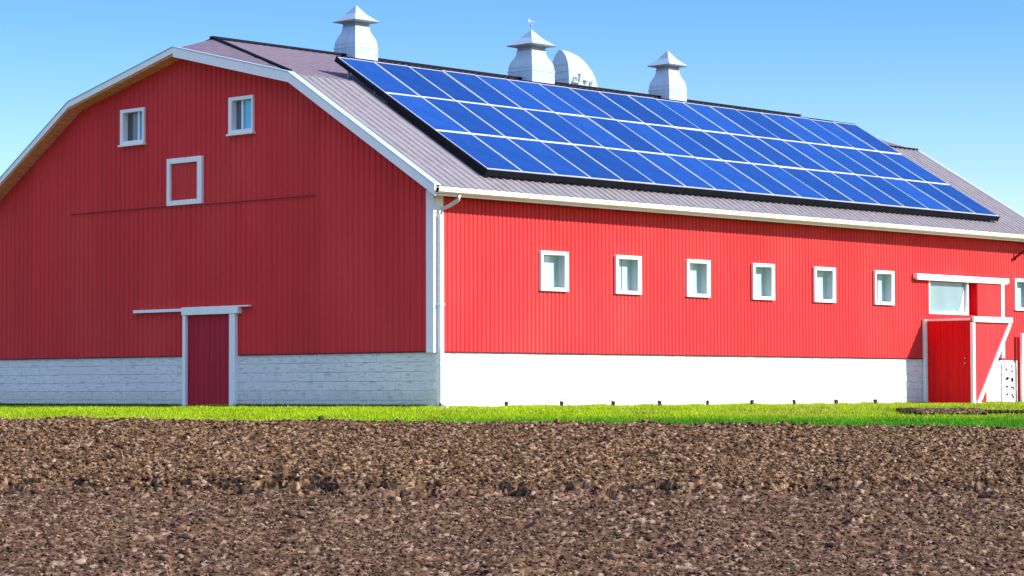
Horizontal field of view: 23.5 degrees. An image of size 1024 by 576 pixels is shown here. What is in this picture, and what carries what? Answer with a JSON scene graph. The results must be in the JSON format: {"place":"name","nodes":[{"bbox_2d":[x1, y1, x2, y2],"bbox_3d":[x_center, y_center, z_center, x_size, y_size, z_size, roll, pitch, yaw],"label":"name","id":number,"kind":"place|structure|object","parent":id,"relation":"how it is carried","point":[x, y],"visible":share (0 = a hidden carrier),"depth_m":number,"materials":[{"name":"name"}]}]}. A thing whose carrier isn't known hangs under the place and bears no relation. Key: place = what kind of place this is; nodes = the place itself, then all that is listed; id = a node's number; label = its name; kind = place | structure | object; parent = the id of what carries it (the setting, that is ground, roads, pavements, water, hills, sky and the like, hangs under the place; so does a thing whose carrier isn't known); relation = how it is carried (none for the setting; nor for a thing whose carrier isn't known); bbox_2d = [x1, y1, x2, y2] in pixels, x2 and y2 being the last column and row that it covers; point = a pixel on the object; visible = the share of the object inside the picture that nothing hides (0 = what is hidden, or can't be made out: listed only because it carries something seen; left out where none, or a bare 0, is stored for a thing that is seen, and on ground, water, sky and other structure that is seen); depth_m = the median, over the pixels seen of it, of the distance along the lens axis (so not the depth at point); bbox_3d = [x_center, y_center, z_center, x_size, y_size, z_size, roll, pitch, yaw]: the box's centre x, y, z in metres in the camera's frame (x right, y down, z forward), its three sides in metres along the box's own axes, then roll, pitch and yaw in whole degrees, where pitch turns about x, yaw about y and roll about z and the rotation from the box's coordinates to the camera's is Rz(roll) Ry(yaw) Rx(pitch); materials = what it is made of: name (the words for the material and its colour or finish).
{"place":"outdoors","nodes":[
{"label":"outdoors","id":0,"kind":"place"},
{"bbox_2d":[0,415,1023,575],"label":"ploughed field","id":1,"kind":"structure","parent":0,"point":[610,489],"depth_m":37.06,"materials":[{"name":"soil"}]},
{"bbox_2d":[0,0,1023,215],"label":"sky","id":2,"kind":"structure","parent":0,"point":[942,79],"materials":[{"name":"blue"}]},
{"bbox_2d":[0,401,1023,427],"bbox_3d":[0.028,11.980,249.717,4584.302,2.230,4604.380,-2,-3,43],"label":"ground","id":3,"kind":"structure","parent":0,"point":[712,416],"depth_m":50.95,"materials":[{"name":"green plant"}]},
{"bbox_2d":[0,6,1023,407],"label":"barn","id":4,"kind":"structure","parent":3,"relation":"on","point":[214,220],"depth_m":59.69,"materials":[{"name":"red metal"}]},
{"bbox_2d":[118,107,145,146],"bbox_3d":[-9.381,-3.987,61.239,1.010,0.925,0.245,-2,-3,43],"label":"window","id":5,"kind":"structure","parent":4,"relation":"in","point":[132,121],"depth_m":61.34,"materials":[{"name":"white paint"}]},
{"bbox_2d":[133,305,251,405],"bbox_3d":[-7.721,1.684,59.378,4.350,2.440,0.160,-2,-3,43],"label":"gable door","id":6,"kind":"structure","parent":4,"relation":"in","point":[210,364],"depth_m":58.92,"materials":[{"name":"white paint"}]},
{"bbox_2d":[226,95,255,135],"bbox_3d":[-6.371,-4.078,58.397,0.950,0.915,0.245,-2,-3,43],"label":"window","id":7,"kind":"structure","parent":4,"relation":"in","point":[241,109],"depth_m":58.43,"materials":[{"name":"white paint"}]},
{"bbox_2d":[539,250,568,291],"bbox_3d":[0.886,-0.381,56.691,0.295,0.920,0.940,-2,-3,43],"label":"window","id":8,"kind":"structure","parent":4,"relation":"in","point":[553,265],"depth_m":56.85,"materials":[{"name":"white paint"}]},
{"bbox_2d":[614,255,641,294],"bbox_3d":[2.675,-0.306,58.583,0.295,0.920,0.930,-2,-3,43],"label":"window","id":9,"kind":"structure","parent":4,"relation":"in","point":[627,269],"depth_m":58.74,"materials":[{"name":"white paint"}]},
{"bbox_2d":[334,55,999,220],"bbox_3d":[4.852,-3.714,64.546,5.049,3.190,21.095,-2,-3,43],"label":"solar array","id":10,"kind":"object","parent":4,"relation":"on","point":[486,125],"visible":1,"depth_m":62.89,"materials":[{"name":"blue glass"}]},
{"bbox_2d":[685,259,710,297],"bbox_3d":[4.478,-0.230,60.490,0.295,0.920,0.900,-2,-3,43],"label":"window","id":11,"kind":"structure","parent":4,"relation":"in","point":[697,272],"depth_m":60.64,"materials":[{"name":"white paint"}]},
{"bbox_2d":[751,263,774,299],"bbox_3d":[6.267,-0.154,62.382,0.295,0.920,0.890,-2,-3,43],"label":"window","id":12,"kind":"structure","parent":4,"relation":"in","point":[762,275],"depth_m":62.53,"materials":[{"name":"white paint"}]},
{"bbox_2d":[813,267,835,302],"bbox_3d":[8.053,-0.079,64.270,0.295,0.920,0.930,-2,-3,43],"label":"window","id":13,"kind":"structure","parent":4,"relation":"in","point":[824,278],"depth_m":64.44,"materials":[{"name":"white paint"}]},
{"bbox_2d":[873,270,894,304],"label":"window","id":14,"kind":"structure","parent":4,"relation":"in","point":[883,281],"depth_m":66.39,"materials":[{"name":"white paint"}]},
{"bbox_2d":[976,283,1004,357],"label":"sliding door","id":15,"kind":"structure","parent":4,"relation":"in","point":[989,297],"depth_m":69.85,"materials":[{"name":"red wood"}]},
{"bbox_2d":[1013,278,1023,310],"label":"window","id":16,"kind":"structure","parent":4,"relation":"in","point":[1018,284],"depth_m":71.38,"materials":[{"name":"white paint"}]},
{"bbox_2d":[895,407,1023,414],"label":"earth bed","id":17,"kind":"object","parent":3,"relation":"on","point":[936,410],"visible":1,"depth_m":51.59,"materials":[{"name":"soil"}]}
]}

